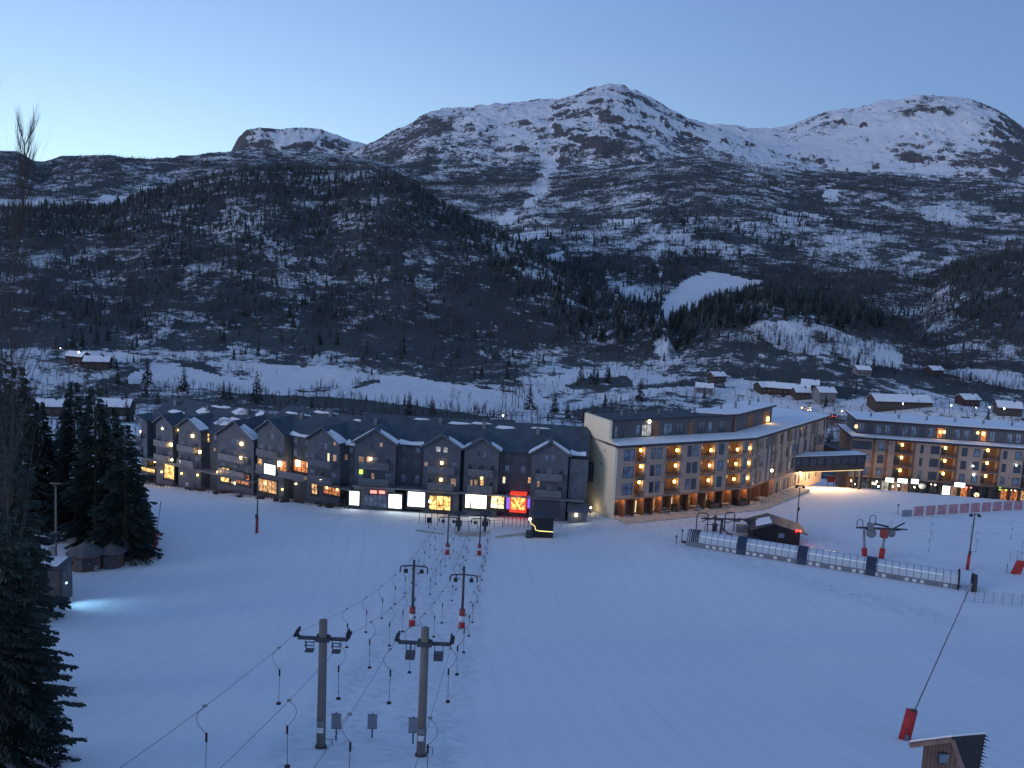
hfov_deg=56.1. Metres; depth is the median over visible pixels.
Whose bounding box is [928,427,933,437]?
window
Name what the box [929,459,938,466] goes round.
window
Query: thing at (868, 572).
hood door
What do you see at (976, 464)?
window
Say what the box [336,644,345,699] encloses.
platter hanger
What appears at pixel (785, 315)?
spruce tree
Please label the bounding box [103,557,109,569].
door
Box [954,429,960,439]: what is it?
window
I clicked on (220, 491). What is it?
fence
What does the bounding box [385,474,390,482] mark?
window
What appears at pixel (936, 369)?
house
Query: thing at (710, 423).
window
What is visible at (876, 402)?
house
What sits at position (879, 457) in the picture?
window
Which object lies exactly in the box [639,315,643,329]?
spruce tree
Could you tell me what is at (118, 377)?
spruce tree
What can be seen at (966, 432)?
window
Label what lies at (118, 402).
house
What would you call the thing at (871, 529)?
drive station
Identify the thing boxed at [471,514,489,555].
lift tower
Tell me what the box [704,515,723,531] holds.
control post
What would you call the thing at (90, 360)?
house
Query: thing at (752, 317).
spruce tree
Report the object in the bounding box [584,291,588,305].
spruce tree
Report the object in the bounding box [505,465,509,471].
window
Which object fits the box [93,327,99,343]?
spruce tree
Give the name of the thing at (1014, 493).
window
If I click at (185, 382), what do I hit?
spruce tree
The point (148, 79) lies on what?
sky
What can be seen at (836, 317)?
spruce tree
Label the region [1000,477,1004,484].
window
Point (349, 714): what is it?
platter hanger
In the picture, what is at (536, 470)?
window
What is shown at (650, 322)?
spruce tree
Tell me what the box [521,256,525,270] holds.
spruce tree
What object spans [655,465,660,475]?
window
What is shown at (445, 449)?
window
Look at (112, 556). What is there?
round hut
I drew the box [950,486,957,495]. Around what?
window
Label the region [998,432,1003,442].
window
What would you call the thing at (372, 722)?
marker board
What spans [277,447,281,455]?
window
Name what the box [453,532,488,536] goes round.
loading mat
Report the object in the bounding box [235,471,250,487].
shop window
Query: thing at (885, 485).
window
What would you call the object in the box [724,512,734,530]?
steel gate
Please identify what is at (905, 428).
window
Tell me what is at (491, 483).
window
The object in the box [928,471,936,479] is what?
window
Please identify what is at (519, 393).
birch tree
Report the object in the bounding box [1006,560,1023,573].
crash pad
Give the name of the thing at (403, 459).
window
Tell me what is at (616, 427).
window
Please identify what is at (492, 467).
window
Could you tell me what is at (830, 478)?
notice board
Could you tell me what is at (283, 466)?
window
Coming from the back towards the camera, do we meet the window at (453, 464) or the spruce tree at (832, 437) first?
the spruce tree at (832, 437)
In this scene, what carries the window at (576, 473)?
in the lodge hotel at (437, 465)
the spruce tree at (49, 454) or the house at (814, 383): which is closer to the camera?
the spruce tree at (49, 454)
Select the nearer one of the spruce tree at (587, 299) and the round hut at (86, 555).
the round hut at (86, 555)
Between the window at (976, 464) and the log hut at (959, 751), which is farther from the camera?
the window at (976, 464)
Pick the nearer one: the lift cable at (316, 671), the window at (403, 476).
the lift cable at (316, 671)
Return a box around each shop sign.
[885,477,893,482]
[897,478,907,483]
[910,478,918,483]
[918,483,925,488]
[954,482,964,487]
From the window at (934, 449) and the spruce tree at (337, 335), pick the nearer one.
the window at (934, 449)
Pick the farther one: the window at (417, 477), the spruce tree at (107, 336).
the spruce tree at (107, 336)
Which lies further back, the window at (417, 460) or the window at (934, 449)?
the window at (934, 449)
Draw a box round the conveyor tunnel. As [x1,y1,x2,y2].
[681,529,977,591]
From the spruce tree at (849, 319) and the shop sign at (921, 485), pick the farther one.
the spruce tree at (849, 319)
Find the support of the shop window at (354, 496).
in the lodge hotel at (437, 465)
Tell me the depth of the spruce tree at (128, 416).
328.72 m
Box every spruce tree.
[0,357,51,555]
[0,390,71,619]
[0,453,78,688]
[0,493,69,767]
[0,516,86,767]
[8,366,61,530]
[24,402,56,511]
[38,436,57,473]
[40,381,93,538]
[45,419,80,528]
[51,385,131,549]
[54,420,59,438]
[69,329,75,346]
[78,330,85,346]
[81,407,129,528]
[83,425,163,566]
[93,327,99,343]
[104,325,111,340]
[115,368,120,384]
[123,398,129,419]
[125,406,130,421]
[128,482,159,540]
[140,358,153,384]
[142,380,148,395]
[177,367,188,391]
[220,380,226,398]
[227,381,232,398]
[248,371,265,402]
[288,303,291,317]
[309,395,313,408]
[318,330,322,344]
[335,332,338,344]
[402,340,406,353]
[402,391,413,415]
[480,363,483,376]
[503,362,509,377]
[506,351,511,367]
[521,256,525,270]
[523,384,536,409]
[549,392,560,413]
[564,404,570,418]
[568,318,572,334]
[576,312,581,326]
[579,361,584,380]
[582,305,586,319]
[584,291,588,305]
[589,364,596,384]
[598,325,603,341]
[604,364,610,382]
[635,378,645,400]
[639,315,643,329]
[647,311,653,326]
[650,324,656,340]
[656,322,660,338]
[684,325,689,344]
[691,321,695,336]
[715,305,721,324]
[733,311,738,327]
[734,288,738,303]
[739,286,745,303]
[739,307,744,325]
[742,309,748,324]
[747,309,752,324]
[749,307,755,323]
[750,289,755,304]
[754,301,757,318]
[766,285,770,300]
[766,297,772,314]
[773,292,779,305]
[784,303,788,318]
[799,291,804,306]
[804,309,812,326]
[814,304,820,323]
[822,301,827,314]
[828,425,833,443]
[833,313,838,326]
[837,313,844,329]
[838,301,842,316]
[846,309,851,324]
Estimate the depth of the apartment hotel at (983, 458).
212.66 m
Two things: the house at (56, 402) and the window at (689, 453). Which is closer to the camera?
the window at (689, 453)
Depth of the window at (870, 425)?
215.19 m
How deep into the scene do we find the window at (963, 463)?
211.03 m
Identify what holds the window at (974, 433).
in the apartment hotel at (983, 458)
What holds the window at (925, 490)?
in the apartment hotel at (983, 458)
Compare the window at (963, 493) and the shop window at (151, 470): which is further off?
the window at (963, 493)
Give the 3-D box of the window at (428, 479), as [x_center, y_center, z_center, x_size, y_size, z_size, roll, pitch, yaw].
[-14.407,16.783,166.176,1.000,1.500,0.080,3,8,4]
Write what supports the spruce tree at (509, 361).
on the snow covered ground
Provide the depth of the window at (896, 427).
214.46 m
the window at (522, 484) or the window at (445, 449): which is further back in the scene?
the window at (522, 484)
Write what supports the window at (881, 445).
in the apartment hotel at (983, 458)
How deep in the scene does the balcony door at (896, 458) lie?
214.20 m
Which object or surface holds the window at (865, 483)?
in the apartment hotel at (983, 458)
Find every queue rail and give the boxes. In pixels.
[419,511,456,526]
[462,520,502,529]
[504,513,528,523]
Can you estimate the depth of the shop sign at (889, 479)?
212.53 m
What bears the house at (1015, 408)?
on the snow covered ground
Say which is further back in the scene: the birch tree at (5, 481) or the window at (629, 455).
the window at (629, 455)
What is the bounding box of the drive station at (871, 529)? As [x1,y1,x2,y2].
[856,515,907,558]
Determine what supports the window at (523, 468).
in the lodge hotel at (437, 465)
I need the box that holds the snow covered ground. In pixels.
[0,83,1023,767]
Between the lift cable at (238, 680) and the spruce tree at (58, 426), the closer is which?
the lift cable at (238, 680)
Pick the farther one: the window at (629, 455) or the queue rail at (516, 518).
the window at (629, 455)
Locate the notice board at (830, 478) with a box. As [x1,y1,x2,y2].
[827,476,834,486]
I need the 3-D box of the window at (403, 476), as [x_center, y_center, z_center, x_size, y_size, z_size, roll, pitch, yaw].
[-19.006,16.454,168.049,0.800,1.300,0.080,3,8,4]
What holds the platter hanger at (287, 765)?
hanging from the lift cable at (316, 671)
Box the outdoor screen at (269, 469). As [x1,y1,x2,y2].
[264,463,277,475]
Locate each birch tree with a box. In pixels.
[0,67,83,500]
[0,101,40,517]
[0,197,56,694]
[499,383,507,407]
[509,380,517,403]
[512,376,519,404]
[513,380,523,407]
[519,381,529,402]
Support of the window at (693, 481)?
in the apartment hotel at (641, 463)
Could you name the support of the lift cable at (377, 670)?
attached to the lift tower at (424, 642)
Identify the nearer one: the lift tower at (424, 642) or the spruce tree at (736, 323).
the lift tower at (424, 642)
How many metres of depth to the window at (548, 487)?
164.51 m
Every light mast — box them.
[50,483,61,555]
[253,474,262,532]
[795,485,804,522]
[966,514,980,569]
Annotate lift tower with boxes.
[293,619,351,748]
[394,626,454,757]
[399,560,427,625]
[439,513,457,554]
[449,566,477,628]
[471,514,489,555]
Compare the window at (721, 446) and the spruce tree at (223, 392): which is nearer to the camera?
the window at (721, 446)
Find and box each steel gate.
[696,512,708,530]
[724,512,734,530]
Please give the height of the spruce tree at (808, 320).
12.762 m
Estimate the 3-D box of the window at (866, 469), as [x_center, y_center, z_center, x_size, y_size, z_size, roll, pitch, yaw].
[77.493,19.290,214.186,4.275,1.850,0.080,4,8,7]
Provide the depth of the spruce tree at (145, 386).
435.24 m
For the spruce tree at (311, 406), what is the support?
on the snow covered ground
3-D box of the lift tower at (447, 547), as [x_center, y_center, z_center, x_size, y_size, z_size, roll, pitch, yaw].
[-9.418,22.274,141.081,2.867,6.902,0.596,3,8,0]
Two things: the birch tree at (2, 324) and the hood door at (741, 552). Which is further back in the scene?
the hood door at (741, 552)
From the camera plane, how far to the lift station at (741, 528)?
158.01 m
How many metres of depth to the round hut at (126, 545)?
131.70 m
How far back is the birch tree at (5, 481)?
62.87 m
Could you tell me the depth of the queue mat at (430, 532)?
151.98 m
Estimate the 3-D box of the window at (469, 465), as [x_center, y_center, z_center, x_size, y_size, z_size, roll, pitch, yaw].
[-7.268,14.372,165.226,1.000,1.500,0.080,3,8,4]
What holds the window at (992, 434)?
in the apartment hotel at (983, 458)
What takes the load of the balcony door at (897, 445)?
in the apartment hotel at (983, 458)
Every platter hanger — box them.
[196,704,207,767]
[272,646,280,704]
[284,699,296,767]
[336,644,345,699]
[341,712,351,767]
[362,596,367,632]
[367,621,375,668]
[383,648,391,704]
[388,607,394,646]
[405,626,411,673]
[426,716,437,767]
[446,647,456,702]
[455,627,464,675]
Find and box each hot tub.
[671,503,682,510]
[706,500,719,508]
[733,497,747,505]
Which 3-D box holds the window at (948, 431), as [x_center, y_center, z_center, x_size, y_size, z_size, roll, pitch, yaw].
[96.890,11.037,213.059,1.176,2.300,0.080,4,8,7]
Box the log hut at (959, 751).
[909,732,990,767]
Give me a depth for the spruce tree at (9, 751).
51.36 m
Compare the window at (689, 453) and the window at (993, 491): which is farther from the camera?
the window at (993, 491)
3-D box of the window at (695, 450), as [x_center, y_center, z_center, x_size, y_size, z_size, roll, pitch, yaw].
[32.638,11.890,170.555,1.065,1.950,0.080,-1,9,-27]
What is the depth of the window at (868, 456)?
213.57 m
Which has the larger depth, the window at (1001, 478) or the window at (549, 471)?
the window at (1001, 478)
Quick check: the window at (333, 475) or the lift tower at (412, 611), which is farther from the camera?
the window at (333, 475)
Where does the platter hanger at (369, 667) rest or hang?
hanging from the lift cable at (316, 671)
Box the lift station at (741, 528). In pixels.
[701,517,757,534]
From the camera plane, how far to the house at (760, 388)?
512.78 m
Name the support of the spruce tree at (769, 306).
on the snow covered ground
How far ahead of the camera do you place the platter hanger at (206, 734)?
42.08 m
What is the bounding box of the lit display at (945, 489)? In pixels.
[941,485,949,494]
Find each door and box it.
[75,560,82,572]
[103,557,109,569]
[736,548,744,554]
[797,558,805,564]
[866,569,874,575]
[892,468,898,476]
[893,455,899,464]
[895,443,900,451]
[939,459,943,467]
[941,446,945,454]
[981,462,985,470]
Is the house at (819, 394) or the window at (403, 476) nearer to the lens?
the window at (403, 476)
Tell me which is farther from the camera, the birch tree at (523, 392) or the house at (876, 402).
the house at (876, 402)
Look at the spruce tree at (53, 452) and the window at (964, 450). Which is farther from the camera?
the window at (964, 450)
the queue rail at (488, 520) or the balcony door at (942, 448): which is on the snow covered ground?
the queue rail at (488, 520)
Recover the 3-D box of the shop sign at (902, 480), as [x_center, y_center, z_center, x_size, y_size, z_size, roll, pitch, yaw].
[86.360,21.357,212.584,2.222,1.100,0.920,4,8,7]
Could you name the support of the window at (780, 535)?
in the lift hut at (769, 527)
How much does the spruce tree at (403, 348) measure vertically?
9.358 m
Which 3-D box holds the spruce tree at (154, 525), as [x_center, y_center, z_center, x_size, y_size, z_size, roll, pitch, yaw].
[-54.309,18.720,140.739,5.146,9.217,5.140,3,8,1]
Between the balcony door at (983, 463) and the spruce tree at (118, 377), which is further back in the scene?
the spruce tree at (118, 377)
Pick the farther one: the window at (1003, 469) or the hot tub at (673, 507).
the window at (1003, 469)
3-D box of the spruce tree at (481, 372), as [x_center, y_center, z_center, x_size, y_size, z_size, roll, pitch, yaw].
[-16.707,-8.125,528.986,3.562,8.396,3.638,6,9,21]
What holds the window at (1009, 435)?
in the apartment hotel at (983, 458)
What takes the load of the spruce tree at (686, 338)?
on the snow covered ground
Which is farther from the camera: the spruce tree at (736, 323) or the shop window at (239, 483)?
the spruce tree at (736, 323)
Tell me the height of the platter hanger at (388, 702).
3.324 m
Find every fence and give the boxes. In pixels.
[145,481,239,493]
[243,492,348,507]
[760,486,800,503]
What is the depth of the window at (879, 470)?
213.62 m
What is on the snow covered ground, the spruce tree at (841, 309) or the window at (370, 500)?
the spruce tree at (841, 309)
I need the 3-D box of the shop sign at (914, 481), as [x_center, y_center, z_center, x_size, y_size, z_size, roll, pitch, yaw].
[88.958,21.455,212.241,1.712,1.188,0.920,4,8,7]
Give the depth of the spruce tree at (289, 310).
606.94 m
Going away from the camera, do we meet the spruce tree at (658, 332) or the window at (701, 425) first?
the window at (701, 425)
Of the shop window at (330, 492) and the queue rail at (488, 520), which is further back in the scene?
the shop window at (330, 492)
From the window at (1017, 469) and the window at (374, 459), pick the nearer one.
the window at (374, 459)
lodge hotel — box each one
[132,397,275,494]
[253,405,361,506]
[348,413,589,522]
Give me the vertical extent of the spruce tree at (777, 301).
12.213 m
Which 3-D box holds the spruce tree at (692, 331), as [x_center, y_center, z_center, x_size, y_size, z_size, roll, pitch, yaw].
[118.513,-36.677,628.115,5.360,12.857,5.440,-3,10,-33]
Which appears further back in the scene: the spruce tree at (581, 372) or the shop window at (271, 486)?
the spruce tree at (581, 372)
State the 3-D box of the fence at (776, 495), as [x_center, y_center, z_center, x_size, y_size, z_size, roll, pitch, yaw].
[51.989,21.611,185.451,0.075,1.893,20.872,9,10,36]
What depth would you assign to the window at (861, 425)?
215.46 m
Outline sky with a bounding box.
[0,0,1023,161]
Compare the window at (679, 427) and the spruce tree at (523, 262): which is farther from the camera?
the spruce tree at (523, 262)
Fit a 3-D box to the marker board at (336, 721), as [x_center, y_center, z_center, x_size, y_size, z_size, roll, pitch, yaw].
[-11.292,22.158,61.674,0.660,2.240,0.125,3,8,0]
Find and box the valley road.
[809,411,1017,421]
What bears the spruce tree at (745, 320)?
on the snow covered ground
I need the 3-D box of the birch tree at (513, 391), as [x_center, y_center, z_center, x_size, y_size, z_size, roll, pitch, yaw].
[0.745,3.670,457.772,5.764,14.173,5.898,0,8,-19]
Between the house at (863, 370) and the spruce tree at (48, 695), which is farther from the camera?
the house at (863, 370)
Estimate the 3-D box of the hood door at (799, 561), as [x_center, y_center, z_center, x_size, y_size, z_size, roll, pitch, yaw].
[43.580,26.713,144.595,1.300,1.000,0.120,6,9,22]
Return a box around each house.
[32,397,65,415]
[64,350,90,364]
[82,354,112,370]
[93,397,136,415]
[695,382,713,394]
[706,370,727,382]
[753,380,774,394]
[767,381,810,394]
[790,386,812,399]
[801,378,819,390]
[812,385,837,404]
[851,364,872,375]
[866,393,933,411]
[924,365,944,375]
[953,392,981,406]
[992,400,1023,416]
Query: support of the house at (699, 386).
on the snow covered ground
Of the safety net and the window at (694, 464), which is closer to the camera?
the safety net
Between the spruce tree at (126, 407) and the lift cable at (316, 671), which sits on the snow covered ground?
the spruce tree at (126, 407)
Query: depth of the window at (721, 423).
177.84 m
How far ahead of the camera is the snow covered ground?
157.51 m
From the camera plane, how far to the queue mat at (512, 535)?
152.30 m
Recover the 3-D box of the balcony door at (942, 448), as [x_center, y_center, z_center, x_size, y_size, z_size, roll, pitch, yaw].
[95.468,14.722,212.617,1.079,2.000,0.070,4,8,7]
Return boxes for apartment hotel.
[584,400,830,524]
[835,410,1023,500]
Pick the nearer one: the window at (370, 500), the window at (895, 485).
the window at (370, 500)
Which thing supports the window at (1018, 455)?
in the apartment hotel at (983, 458)
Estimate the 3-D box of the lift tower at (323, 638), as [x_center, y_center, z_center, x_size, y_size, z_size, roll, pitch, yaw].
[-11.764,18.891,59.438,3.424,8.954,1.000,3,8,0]
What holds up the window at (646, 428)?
in the apartment hotel at (641, 463)
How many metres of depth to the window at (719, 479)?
173.97 m
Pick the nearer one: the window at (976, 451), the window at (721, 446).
the window at (721, 446)
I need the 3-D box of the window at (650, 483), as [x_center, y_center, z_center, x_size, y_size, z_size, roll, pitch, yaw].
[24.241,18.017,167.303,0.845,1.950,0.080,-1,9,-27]
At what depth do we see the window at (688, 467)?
170.36 m
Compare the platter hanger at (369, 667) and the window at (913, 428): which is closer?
the platter hanger at (369, 667)
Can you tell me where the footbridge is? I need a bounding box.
[794,441,865,488]
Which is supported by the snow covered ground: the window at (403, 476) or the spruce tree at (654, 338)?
the spruce tree at (654, 338)
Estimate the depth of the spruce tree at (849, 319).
658.28 m
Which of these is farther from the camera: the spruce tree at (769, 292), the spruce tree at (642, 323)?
the spruce tree at (769, 292)
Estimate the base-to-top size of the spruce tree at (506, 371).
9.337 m
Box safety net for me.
[965,590,1023,605]
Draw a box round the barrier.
[901,500,1023,516]
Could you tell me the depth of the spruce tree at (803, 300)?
684.67 m
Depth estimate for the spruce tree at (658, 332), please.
625.06 m
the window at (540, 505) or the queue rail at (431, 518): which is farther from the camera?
the window at (540, 505)
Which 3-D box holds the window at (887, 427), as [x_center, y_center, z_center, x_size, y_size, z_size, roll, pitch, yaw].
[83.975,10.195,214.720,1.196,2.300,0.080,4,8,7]
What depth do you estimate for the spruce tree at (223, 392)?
432.75 m
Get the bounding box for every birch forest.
[0,133,1023,261]
[0,162,1023,476]
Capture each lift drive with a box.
[449,511,468,531]
[475,511,494,531]
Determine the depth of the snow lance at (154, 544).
137.76 m
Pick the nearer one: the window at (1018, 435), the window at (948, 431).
the window at (1018, 435)
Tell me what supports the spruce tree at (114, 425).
on the snow covered ground
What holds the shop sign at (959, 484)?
attached to the apartment hotel at (983, 458)
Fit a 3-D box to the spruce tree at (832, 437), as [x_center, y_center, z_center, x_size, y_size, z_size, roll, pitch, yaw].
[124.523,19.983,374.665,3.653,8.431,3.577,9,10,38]
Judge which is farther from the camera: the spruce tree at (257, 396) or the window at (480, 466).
the spruce tree at (257, 396)
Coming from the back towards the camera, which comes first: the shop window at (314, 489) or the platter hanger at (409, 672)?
the shop window at (314, 489)
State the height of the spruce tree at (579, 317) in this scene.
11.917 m
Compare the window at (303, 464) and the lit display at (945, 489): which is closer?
the window at (303, 464)
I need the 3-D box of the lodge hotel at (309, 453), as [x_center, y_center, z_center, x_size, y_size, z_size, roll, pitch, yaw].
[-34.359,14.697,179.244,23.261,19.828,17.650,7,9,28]
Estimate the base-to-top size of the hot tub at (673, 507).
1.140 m
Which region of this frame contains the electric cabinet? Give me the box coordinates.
[48,547,54,555]
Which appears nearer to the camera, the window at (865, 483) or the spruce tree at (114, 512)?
the spruce tree at (114, 512)
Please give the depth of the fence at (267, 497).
171.38 m
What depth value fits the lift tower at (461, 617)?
109.49 m
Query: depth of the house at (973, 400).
491.35 m
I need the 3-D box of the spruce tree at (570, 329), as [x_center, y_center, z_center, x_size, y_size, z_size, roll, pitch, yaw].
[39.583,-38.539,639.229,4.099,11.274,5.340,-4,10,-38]
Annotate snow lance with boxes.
[153,502,160,547]
[898,583,972,740]
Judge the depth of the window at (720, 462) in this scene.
173.55 m
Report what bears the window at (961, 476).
in the apartment hotel at (983, 458)
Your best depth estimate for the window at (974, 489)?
212.90 m
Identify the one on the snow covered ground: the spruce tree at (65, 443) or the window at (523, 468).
the spruce tree at (65, 443)
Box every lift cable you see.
[120,519,441,767]
[222,515,463,766]
[314,511,477,767]
[415,518,491,766]
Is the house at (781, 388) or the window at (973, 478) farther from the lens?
the house at (781, 388)
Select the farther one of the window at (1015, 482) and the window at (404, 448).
the window at (1015, 482)
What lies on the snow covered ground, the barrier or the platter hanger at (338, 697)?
the barrier
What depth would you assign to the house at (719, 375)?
533.97 m
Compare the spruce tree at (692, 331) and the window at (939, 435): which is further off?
the spruce tree at (692, 331)
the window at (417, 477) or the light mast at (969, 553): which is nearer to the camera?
the light mast at (969, 553)
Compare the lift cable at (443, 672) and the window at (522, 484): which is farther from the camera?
the window at (522, 484)
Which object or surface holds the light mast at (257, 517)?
on the snow covered ground
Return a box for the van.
[802,405,810,410]
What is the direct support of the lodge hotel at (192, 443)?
on the snow covered ground
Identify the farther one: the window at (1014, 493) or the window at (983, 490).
the window at (983, 490)
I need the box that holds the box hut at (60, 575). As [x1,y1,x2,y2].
[36,556,73,597]
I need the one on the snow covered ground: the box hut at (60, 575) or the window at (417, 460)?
the box hut at (60, 575)
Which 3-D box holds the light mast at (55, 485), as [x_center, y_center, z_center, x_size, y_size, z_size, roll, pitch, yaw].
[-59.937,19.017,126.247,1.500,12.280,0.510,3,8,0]
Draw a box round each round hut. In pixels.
[65,540,102,572]
[101,541,126,569]
[117,538,134,561]
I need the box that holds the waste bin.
[94,564,97,571]
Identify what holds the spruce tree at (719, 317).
on the snow covered ground
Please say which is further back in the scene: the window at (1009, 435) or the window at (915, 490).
the window at (915, 490)
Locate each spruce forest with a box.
[0,152,1023,258]
[0,159,1023,444]
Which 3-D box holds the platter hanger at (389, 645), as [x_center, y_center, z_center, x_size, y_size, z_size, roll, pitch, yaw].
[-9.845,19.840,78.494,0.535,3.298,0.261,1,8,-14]
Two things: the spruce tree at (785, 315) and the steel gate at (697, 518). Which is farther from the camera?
the spruce tree at (785, 315)
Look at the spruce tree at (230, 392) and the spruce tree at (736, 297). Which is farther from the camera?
the spruce tree at (736, 297)
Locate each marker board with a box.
[331,712,340,740]
[367,713,376,737]
[408,716,417,743]
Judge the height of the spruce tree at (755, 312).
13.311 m
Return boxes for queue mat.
[416,529,444,534]
[495,532,525,537]
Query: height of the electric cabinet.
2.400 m
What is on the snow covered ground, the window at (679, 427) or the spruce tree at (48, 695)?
the spruce tree at (48, 695)
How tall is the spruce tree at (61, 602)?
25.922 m
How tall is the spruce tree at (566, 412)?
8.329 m
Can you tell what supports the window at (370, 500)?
in the lodge hotel at (437, 465)
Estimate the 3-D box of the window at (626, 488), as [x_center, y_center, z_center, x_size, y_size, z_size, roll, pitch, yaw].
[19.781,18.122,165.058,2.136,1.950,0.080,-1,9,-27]
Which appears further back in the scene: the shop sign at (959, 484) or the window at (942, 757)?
the shop sign at (959, 484)
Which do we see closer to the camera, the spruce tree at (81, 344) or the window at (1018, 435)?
the window at (1018, 435)
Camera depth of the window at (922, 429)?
213.73 m
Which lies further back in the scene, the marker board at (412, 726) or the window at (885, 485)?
the window at (885, 485)
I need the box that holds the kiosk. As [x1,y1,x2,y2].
[525,511,554,537]
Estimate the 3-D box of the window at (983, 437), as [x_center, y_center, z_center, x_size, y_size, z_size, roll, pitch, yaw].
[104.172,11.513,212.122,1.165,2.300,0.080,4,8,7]
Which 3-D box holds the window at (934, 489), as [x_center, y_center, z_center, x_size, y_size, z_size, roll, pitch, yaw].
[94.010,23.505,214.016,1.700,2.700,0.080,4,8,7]
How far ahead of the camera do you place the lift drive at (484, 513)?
153.62 m
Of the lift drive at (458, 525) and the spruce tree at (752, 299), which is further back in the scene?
the spruce tree at (752, 299)
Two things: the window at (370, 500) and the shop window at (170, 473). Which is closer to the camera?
the window at (370, 500)
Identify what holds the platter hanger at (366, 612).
hanging from the lift cable at (238, 680)
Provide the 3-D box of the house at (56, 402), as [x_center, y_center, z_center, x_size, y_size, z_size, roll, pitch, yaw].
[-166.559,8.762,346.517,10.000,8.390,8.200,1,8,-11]
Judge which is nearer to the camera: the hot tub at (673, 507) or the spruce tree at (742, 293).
the hot tub at (673, 507)
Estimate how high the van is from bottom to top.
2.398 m
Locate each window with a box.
[141,465,155,475]
[163,464,177,481]
[219,465,230,484]
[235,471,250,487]
[257,477,277,496]
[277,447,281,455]
[280,460,286,471]
[293,459,306,472]
[310,483,318,496]
[322,483,346,498]
[331,472,335,481]
[348,488,360,507]
[358,456,363,464]
[364,494,386,507]
[372,457,377,464]
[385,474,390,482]
[386,458,391,466]
[387,491,404,511]
[401,474,405,481]
[402,446,406,451]
[402,458,405,465]
[406,490,425,509]
[415,459,419,466]
[415,475,419,482]
[426,477,431,484]
[428,494,451,512]
[439,461,444,467]
[443,447,447,452]
[450,478,455,486]
[451,462,456,470]
[464,494,487,510]
[467,463,472,471]
[478,464,483,471]
[489,481,494,489]
[489,491,506,511]
[490,465,495,472]
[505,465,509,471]
[509,491,526,512]
[520,482,524,489]
[521,466,525,472]
[534,467,539,475]
[534,499,558,516]
[545,485,551,492]
[546,468,551,474]
[558,469,564,477]
[558,485,563,493]
[573,487,577,493]
[574,471,578,477]
[614,426,617,437]
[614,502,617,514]
[620,425,623,437]
[621,483,632,494]
[623,466,633,477]
[624,449,634,460]
[635,425,639,436]
[641,424,651,435]
[649,482,653,492]
[650,465,654,475]
[651,448,655,458]
[654,481,659,492]
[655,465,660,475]
[657,448,661,458]
[663,423,672,434]
[675,422,683,434]
[685,479,689,489]
[686,462,690,472]
[687,446,691,456]
[690,478,695,488]
[692,462,696,472]
[693,445,698,455]
[697,421,705,432]
[707,421,712,432]
[716,476,721,486]
[717,460,722,470]
[718,420,725,431]
[719,444,723,454]
[754,440,757,452]
[777,533,784,538]
[849,467,869,474]
[852,440,871,449]
[858,423,864,432]
[862,479,869,488]
[865,454,870,462]
[867,423,872,433]
[872,480,878,488]
[875,424,881,433]
[875,468,881,475]
[877,455,883,462]
[878,442,884,450]
[881,480,888,489]
[884,424,890,434]
[891,481,898,490]
[893,425,899,434]
[901,482,908,491]
[902,426,907,435]
[910,426,916,436]
[911,484,917,492]
[919,427,925,436]
[921,484,927,492]
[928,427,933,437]
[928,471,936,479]
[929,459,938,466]
[930,446,939,454]
[930,484,937,493]
[936,752,949,763]
[937,428,942,437]
[945,428,951,438]
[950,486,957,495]
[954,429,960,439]
[958,474,964,481]
[960,461,965,468]
[960,487,967,496]
[961,448,967,456]
[963,430,968,439]
[970,475,977,482]
[970,487,977,497]
[971,430,977,440]
[972,462,978,469]
[973,449,980,456]
[980,431,986,440]
[980,488,987,497]
[989,431,995,441]
[990,489,997,498]
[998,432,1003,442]
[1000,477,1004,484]
[1000,489,1007,499]
[1001,464,1005,471]
[1003,451,1007,458]
[1006,433,1012,442]
[1010,490,1017,500]
[1011,478,1019,485]
[1013,465,1020,472]
[1015,433,1021,443]
[1015,452,1022,459]
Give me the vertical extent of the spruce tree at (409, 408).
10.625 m
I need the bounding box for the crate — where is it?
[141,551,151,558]
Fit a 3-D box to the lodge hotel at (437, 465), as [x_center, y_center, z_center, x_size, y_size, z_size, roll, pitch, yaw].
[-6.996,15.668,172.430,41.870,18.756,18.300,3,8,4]
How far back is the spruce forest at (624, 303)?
766.53 m
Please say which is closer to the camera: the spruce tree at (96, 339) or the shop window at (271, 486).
the shop window at (271, 486)
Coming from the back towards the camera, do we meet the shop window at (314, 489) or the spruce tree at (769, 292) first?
the spruce tree at (769, 292)
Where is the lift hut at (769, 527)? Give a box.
[745,513,807,545]
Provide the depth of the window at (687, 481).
170.77 m
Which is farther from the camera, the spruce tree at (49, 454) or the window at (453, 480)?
the window at (453, 480)
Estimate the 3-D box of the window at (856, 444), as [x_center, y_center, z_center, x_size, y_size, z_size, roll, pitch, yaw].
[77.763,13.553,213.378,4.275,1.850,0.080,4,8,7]
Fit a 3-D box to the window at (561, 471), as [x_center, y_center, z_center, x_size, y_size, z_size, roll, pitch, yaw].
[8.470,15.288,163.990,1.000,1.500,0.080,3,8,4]

